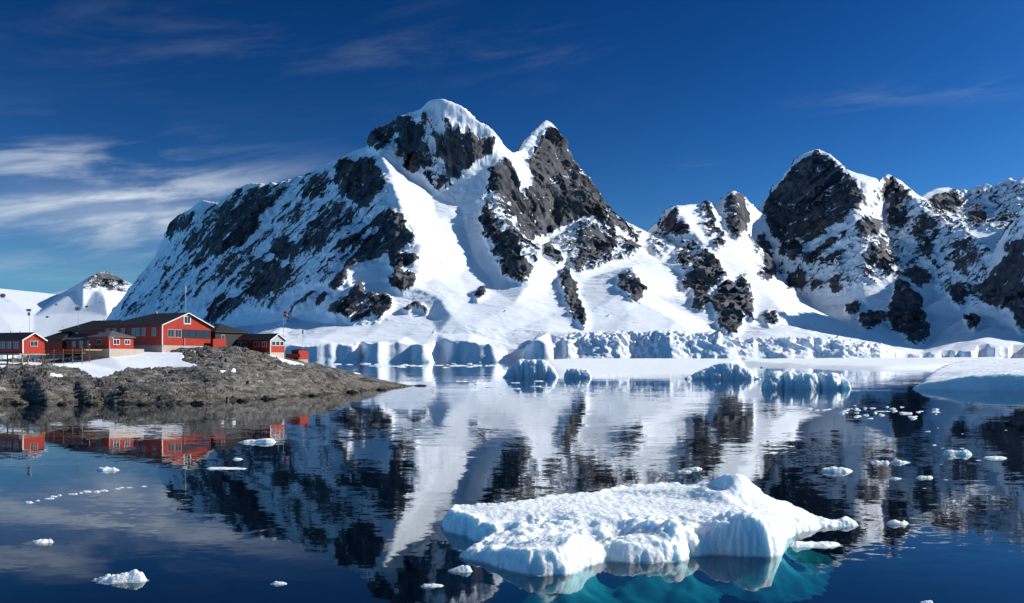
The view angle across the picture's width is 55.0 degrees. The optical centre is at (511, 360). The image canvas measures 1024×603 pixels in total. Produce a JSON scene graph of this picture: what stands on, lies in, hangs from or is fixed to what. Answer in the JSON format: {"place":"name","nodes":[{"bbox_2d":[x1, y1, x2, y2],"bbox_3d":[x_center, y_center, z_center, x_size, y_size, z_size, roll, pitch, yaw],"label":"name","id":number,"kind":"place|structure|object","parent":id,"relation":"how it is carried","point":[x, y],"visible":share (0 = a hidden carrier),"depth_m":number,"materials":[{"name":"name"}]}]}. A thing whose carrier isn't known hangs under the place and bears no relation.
{"place":"outdoors","nodes":[
{"label":"outdoors","id":0,"kind":"place"},
{"bbox_2d":[0,271,131,337],"bbox_3d":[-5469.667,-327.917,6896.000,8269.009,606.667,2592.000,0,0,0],"label":"mountains","id":1,"kind":"structure","parent":0,"point":[98,296],"depth_m":6578.91,"materials":[{"name":"white snow"}]},
{"bbox_2d":[0,345,413,403],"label":"headland","id":2,"kind":"structure","parent":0,"point":[181,375],"depth_m":157.67,"materials":[{"name":"grey stone"}]},
{"bbox_2d":[11,399,28,403],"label":"boulder","id":3,"kind":"object","parent":2,"relation":"on","point":[20,401],"visible":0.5,"depth_m":133.56,"materials":[{"name":"grey stone"}]},
{"bbox_2d":[0,331,47,363],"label":"red cabin","id":4,"kind":"object","parent":2,"relation":"on","point":[23,343],"visible":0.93,"depth_m":169.86,"materials":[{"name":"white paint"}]},
{"bbox_2d":[0,342,4,348],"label":"window","id":5,"kind":"structure","parent":4,"relation":"in","point":[2,344],"depth_m":170.27,"materials":[{"name":"blue glass"}]},
{"bbox_2d":[7,342,11,348],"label":"window","id":6,"kind":"structure","parent":4,"relation":"in","point":[9,344],"depth_m":169.44,"materials":[{"name":"blue glass"}]},
{"bbox_2d":[14,341,18,347],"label":"window","id":7,"kind":"structure","parent":4,"relation":"in","point":[16,343],"depth_m":168.66,"materials":[{"name":"blue glass"}]},
{"bbox_2d":[30,341,37,345],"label":"window","id":8,"kind":"structure","parent":4,"relation":"in","point":[32,343],"depth_m":169.94,"materials":[{"name":"grey paint"}]},
{"bbox_2d":[26,309,31,358],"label":"antenna mast","id":9,"kind":"object","parent":2,"relation":"on","point":[29,313],"visible":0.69,"depth_m":185.96,"materials":[{"name":"metal"}]},
{"bbox_2d":[41,332,80,358],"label":"dark hut","id":10,"kind":"object","parent":2,"relation":"on","point":[56,341],"visible":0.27,"depth_m":200.29,"materials":[{"name":"red wood"}]},
{"bbox_2d":[56,401,68,404],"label":"boulder","id":11,"kind":"object","parent":2,"relation":"on","point":[62,403],"visible":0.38,"depth_m":132.09,"materials":[{"name":"grey stone"}]},
{"bbox_2d":[44,348,82,363],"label":"boardwalk","id":12,"kind":"structure","parent":2,"relation":"on","point":[63,352],"depth_m":172.19,"materials":[{"name":"brown wood"}]},
{"bbox_2d":[59,318,122,353],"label":"red wing","id":13,"kind":"structure","parent":2,"relation":"on","point":[76,339],"depth_m":200.12,"materials":[{"name":"red wood"}]},
{"bbox_2d":[84,399,103,404],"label":"boulder","id":14,"kind":"object","parent":2,"relation":"on","point":[94,402],"visible":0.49,"depth_m":132.64,"materials":[{"name":"grey stone"}]},
{"bbox_2d":[64,349,143,359],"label":"stone terrace","id":15,"kind":"structure","parent":2,"relation":"on","point":[98,353],"depth_m":180.55,"materials":[{"name":"concrete"}]},
{"bbox_2d":[86,331,135,348],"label":"red porch","id":16,"kind":"object","parent":15,"relation":"on","point":[118,340],"visible":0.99,"depth_m":181.26,"materials":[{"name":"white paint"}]},
{"bbox_2d":[96,339,101,344],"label":"window","id":17,"kind":"structure","parent":16,"relation":"in","point":[98,341],"depth_m":180.53,"materials":[{"name":"blue glass"}]},
{"bbox_2d":[113,339,119,344],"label":"window","id":18,"kind":"structure","parent":16,"relation":"in","point":[115,341],"depth_m":180.99,"materials":[{"name":"white paint"}]},
{"bbox_2d":[124,340,129,344],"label":"window","id":19,"kind":"structure","parent":16,"relation":"in","point":[126,342],"depth_m":183.19,"materials":[{"name":"white paint"}]},
{"bbox_2d":[137,400,151,404],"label":"boulder","id":20,"kind":"object","parent":2,"relation":"on","point":[143,402],"visible":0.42,"depth_m":131.54,"materials":[{"name":"grey stone"}]},
{"bbox_2d":[100,310,225,351],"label":"red house","id":21,"kind":"structure","parent":2,"relation":"on","point":[161,332],"depth_m":194.23,"materials":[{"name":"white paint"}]},
{"bbox_2d":[131,328,134,335],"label":"window","id":22,"kind":"structure","parent":21,"relation":"in","point":[132,329],"depth_m":193.42,"materials":[{"name":"blue glass"}]},
{"bbox_2d":[135,328,139,335],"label":"window","id":23,"kind":"structure","parent":21,"relation":"in","point":[137,330],"depth_m":192.80,"materials":[{"name":"blue glass"}]},
{"bbox_2d":[141,328,145,335],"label":"window","id":24,"kind":"structure","parent":21,"relation":"in","point":[143,330],"depth_m":192.10,"materials":[{"name":"blue glass"}]},
{"bbox_2d":[152,327,155,335],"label":"window","id":25,"kind":"structure","parent":21,"relation":"in","point":[153,329],"depth_m":190.84,"materials":[{"name":"blue glass"}]},
{"bbox_2d":[167,329,173,336],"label":"window","id":26,"kind":"structure","parent":21,"relation":"in","point":[170,332],"depth_m":191.91,"materials":[{"name":"grey paint"}]},
{"bbox_2d":[175,329,181,337],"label":"window","id":27,"kind":"structure","parent":21,"relation":"in","point":[178,332],"depth_m":193.75,"materials":[{"name":"grey paint"}]},
{"bbox_2d":[182,329,189,337],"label":"window","id":28,"kind":"structure","parent":21,"relation":"in","point":[185,332],"depth_m":195.41,"materials":[{"name":"grey glass"}]},
{"bbox_2d":[183,315,190,323],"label":"window","id":29,"kind":"structure","parent":21,"relation":"in","point":[186,319],"depth_m":195.65,"materials":[{"name":"white paint"}]},
{"bbox_2d":[190,330,196,337],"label":"window","id":30,"kind":"structure","parent":21,"relation":"in","point":[193,333],"depth_m":197.33,"materials":[{"name":"grey glass"}]},
{"bbox_2d":[197,330,203,337],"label":"window","id":31,"kind":"structure","parent":21,"relation":"in","point":[200,333],"depth_m":199.07,"materials":[{"name":"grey glass"}]},
{"bbox_2d":[204,330,209,338],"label":"window","id":32,"kind":"structure","parent":21,"relation":"in","point":[206,332],"depth_m":200.73,"materials":[{"name":"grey glass"}]},
{"bbox_2d":[177,283,185,312],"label":"antenna mast","id":33,"kind":"object","parent":2,"relation":"on","point":[185,298],"visible":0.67,"depth_m":200.96,"materials":[{"name":"white metal"}]},
{"bbox_2d":[190,399,211,403],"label":"boulder","id":34,"kind":"object","parent":2,"relation":"on","point":[199,401],"visible":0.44,"depth_m":133.82,"materials":[{"name":"grey stone"}]},
{"bbox_2d":[210,324,248,346],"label":"dark annex","id":35,"kind":"object","parent":2,"relation":"on","point":[230,335],"visible":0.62,"depth_m":207.24,"materials":[{"name":"grey wood"}]},
{"bbox_2d":[237,398,248,400],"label":"boulder","id":36,"kind":"object","parent":2,"relation":"on","point":[242,399],"visible":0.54,"depth_m":143.54,"materials":[{"name":"grey stone"}]},
{"bbox_2d":[235,332,286,358],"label":"red cabin","id":37,"kind":"object","parent":2,"relation":"on","point":[273,344],"visible":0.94,"depth_m":207.08,"materials":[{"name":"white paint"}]},
{"bbox_2d":[261,395,276,398],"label":"boulder","id":38,"kind":"object","parent":2,"relation":"on","point":[268,397],"visible":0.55,"depth_m":150.94,"materials":[{"name":"grey stone"}]},
{"bbox_2d":[283,310,288,336],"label":"flagpole","id":39,"kind":"object","parent":2,"relation":"on","point":[285,314],"visible":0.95,"depth_m":215.98,"materials":[{"name":"metal"}]},
{"bbox_2d":[286,354,299,358],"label":"red fence","id":40,"kind":"object","parent":2,"relation":"on","point":[292,355],"visible":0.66,"depth_m":212.19,"materials":[{"name":"red wood"}]},
{"bbox_2d":[291,349,308,362],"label":"red shed","id":41,"kind":"structure","parent":2,"relation":"on","point":[303,353],"depth_m":215.19,"materials":[{"name":"wood"}]},
{"bbox_2d":[345,390,359,392],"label":"boulder","id":42,"kind":"object","parent":2,"relation":"on","point":[351,391],"visible":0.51,"depth_m":181.57,"materials":[{"name":"grey stone"}]},
{"bbox_2d":[0,99,1023,362],"bbox_3d":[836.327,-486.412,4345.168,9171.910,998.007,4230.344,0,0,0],"label":"mountains","id":43,"kind":"structure","parent":0,"point":[440,231],"depth_m":3324.38,"materials":[{"name":"white snow"}]},
{"bbox_2d":[0,363,1023,486],"bbox_3d":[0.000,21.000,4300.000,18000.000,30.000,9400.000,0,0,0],"label":"water","id":44,"kind":"structure","parent":0,"point":[445,419],"depth_m":83.85,"materials":[{"name":"liquid"}]},
{"bbox_2d":[30,539,53,543],"bbox_3d":[-15.489,5.950,32.381,0.793,0.129,0.397,0,0,0],"label":"ice chunk","id":45,"kind":"object","parent":44,"relation":"on","point":[41,541],"visible":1,"depth_m":32.32,"materials":[{"name":"white ice"}]},
{"bbox_2d":[97,467,118,470],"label":"ice chunk","id":46,"kind":"object","parent":44,"relation":"on","point":[105,469],"visible":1,"depth_m":53.52,"materials":[{"name":"white ice"}]},
{"bbox_2d":[91,569,148,583],"bbox_3d":[-10.714,5.874,26.814,1.599,0.320,0.676,0,0,0],"label":"ice chunk","id":47,"kind":"object","parent":44,"relation":"on","point":[135,576],"visible":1,"depth_m":26.71,"materials":[{"name":"white ice"}]},
{"bbox_2d":[207,467,246,468],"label":"ice chunk","id":48,"kind":"object","parent":44,"relation":"on","point":[225,468],"visible":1,"depth_m":54.28,"materials":[{"name":"white ice"}]},
{"bbox_2d":[239,438,275,442],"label":"ice chunk","id":49,"kind":"object","parent":44,"relation":"on","point":[266,440],"visible":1,"depth_m":71.51,"materials":[{"name":"white ice"}]},
{"bbox_2d":[270,581,286,584],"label":"ice chunk","id":50,"kind":"object","parent":44,"relation":"on","point":[278,583],"visible":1,"depth_m":26.34,"materials":[{"name":"white ice"}]},
{"bbox_2d":[420,583,442,587],"bbox_3d":[-2.127,5.969,26.104,0.655,0.082,0.262,0,0,0],"label":"ice chunk","id":51,"kind":"object","parent":44,"relation":"on","point":[432,585],"visible":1,"depth_m":26.07,"materials":[{"name":"white ice"}]},
{"bbox_2d":[447,565,472,572],"bbox_3d":[-1.485,5.926,28.018,0.760,0.185,0.389,0,0,0],"label":"ice chunk","id":52,"kind":"object","parent":44,"relation":"on","point":[463,569],"visible":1,"depth_m":27.92,"materials":[{"name":"white ice"}]},
{"bbox_2d":[503,359,558,376],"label":"iceberg","id":53,"kind":"object","parent":44,"relation":"on","point":[530,368],"visible":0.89,"depth_m":340.51,"materials":[{"name":"ice"}]},
{"bbox_2d":[564,368,591,377],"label":"iceberg","id":54,"kind":"object","parent":44,"relation":"on","point":[576,373],"visible":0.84,"depth_m":328.85,"materials":[{"name":"ice"}]},
{"bbox_2d":[405,473,858,602],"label":"ice floe","id":55,"kind":"object","parent":44,"relation":"on","point":[712,541],"visible":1,"depth_m":30.35,"materials":[{"name":"white ice"}]},
{"bbox_2d":[545,358,745,376],"bbox_3d":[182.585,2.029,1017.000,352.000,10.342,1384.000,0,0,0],"label":"ice shelf","id":56,"kind":"object","parent":44,"relation":"on","point":[640,367],"visible":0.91,"depth_m":554.15,"materials":[{"name":"white ice"}]},
{"bbox_2d":[684,467,701,469],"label":"ice chunk","id":57,"kind":"object","parent":44,"relation":"on","point":[696,468],"visible":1,"depth_m":53.91,"materials":[{"name":"white ice"}]},
{"bbox_2d":[684,363,760,378],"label":"iceberg","id":58,"kind":"object","parent":44,"relation":"on","point":[726,371],"visible":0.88,"depth_m":310.32,"materials":[{"name":"ice"}]},
{"bbox_2d":[761,371,850,388],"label":"iceberg","id":59,"kind":"object","parent":44,"relation":"on","point":[785,380],"visible":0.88,"depth_m":205.25,"materials":[{"name":"ice"}]},
{"bbox_2d":[787,541,842,547],"bbox_3d":[9.826,5.926,31.873,1.892,0.191,0.822,0,0,0],"label":"ice chunk","id":60,"kind":"object","parent":44,"relation":"on","point":[812,544],"visible":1,"depth_m":31.66,"materials":[{"name":"white ice"}]},
{"bbox_2d":[821,466,851,471],"bbox_3d":[17.537,5.879,52.973,1.895,0.321,0.865,0,0,0],"label":"ice chunk","id":61,"kind":"object","parent":44,"relation":"on","point":[835,469],"visible":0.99,"depth_m":52.79,"materials":[{"name":"white ice"}]},
{"bbox_2d":[742,357,1001,368],"bbox_3d":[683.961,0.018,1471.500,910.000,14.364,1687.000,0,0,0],"label":"ice shelf","id":62,"kind":"object","parent":44,"relation":"on","point":[892,363],"visible":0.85,"depth_m":1060.18,"materials":[{"name":"white ice"}]},
{"bbox_2d":[870,460,888,462],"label":"ice chunk","id":63,"kind":"object","parent":44,"relation":"on","point":[881,461],"visible":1,"depth_m":57.24,"materials":[{"name":"white ice"}]},
{"bbox_2d":[886,520,907,524],"bbox_3d":[14.154,5.931,36.010,0.918,0.176,0.356,0,0,0],"label":"ice chunk","id":64,"kind":"object","parent":44,"relation":"on","point":[896,522],"visible":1,"depth_m":35.95,"materials":[{"name":"white ice"}]},
{"bbox_2d":[890,459,909,462],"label":"ice chunk","id":65,"kind":"object","parent":44,"relation":"on","point":[896,461],"visible":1,"depth_m":57.44,"materials":[{"name":"white ice"}]},
{"bbox_2d":[916,476,932,478],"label":"ice chunk","id":66,"kind":"object","parent":44,"relation":"on","point":[928,477],"visible":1,"depth_m":50.03,"materials":[{"name":"white ice"}]},
{"bbox_2d":[943,449,971,454],"bbox_3d":[28.257,5.849,62.516,1.951,0.376,0.765,0,0,0],"label":"ice chunk","id":67,"kind":"object","parent":44,"relation":"on","point":[960,452],"visible":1,"depth_m":62.31,"materials":[{"name":"white ice"}]},
{"bbox_2d":[913,358,1023,390],"bbox_3d":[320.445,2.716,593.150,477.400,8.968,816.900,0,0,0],"label":"ice shelf","id":68,"kind":"object","parent":44,"relation":"on","point":[998,374],"visible":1,"depth_m":207.58,"materials":[{"name":"white ice"}]},
{"bbox_2d":[984,456,1006,458],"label":"ice chunk","id":69,"kind":"object","parent":44,"relation":"on","point":[993,457],"visible":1,"depth_m":59.90,"materials":[{"name":"white ice"}]},
{"bbox_2d":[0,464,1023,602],"bbox_3d":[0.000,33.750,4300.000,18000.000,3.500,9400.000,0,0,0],"label":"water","id":70,"kind":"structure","parent":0,"point":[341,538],"depth_m":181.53,"materials":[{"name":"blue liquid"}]},
{"bbox_2d":[0,0,1023,293],"label":"sky","id":71,"kind":"structure","parent":0,"point":[118,118],"materials":[{"name":"blue"}]}
]}

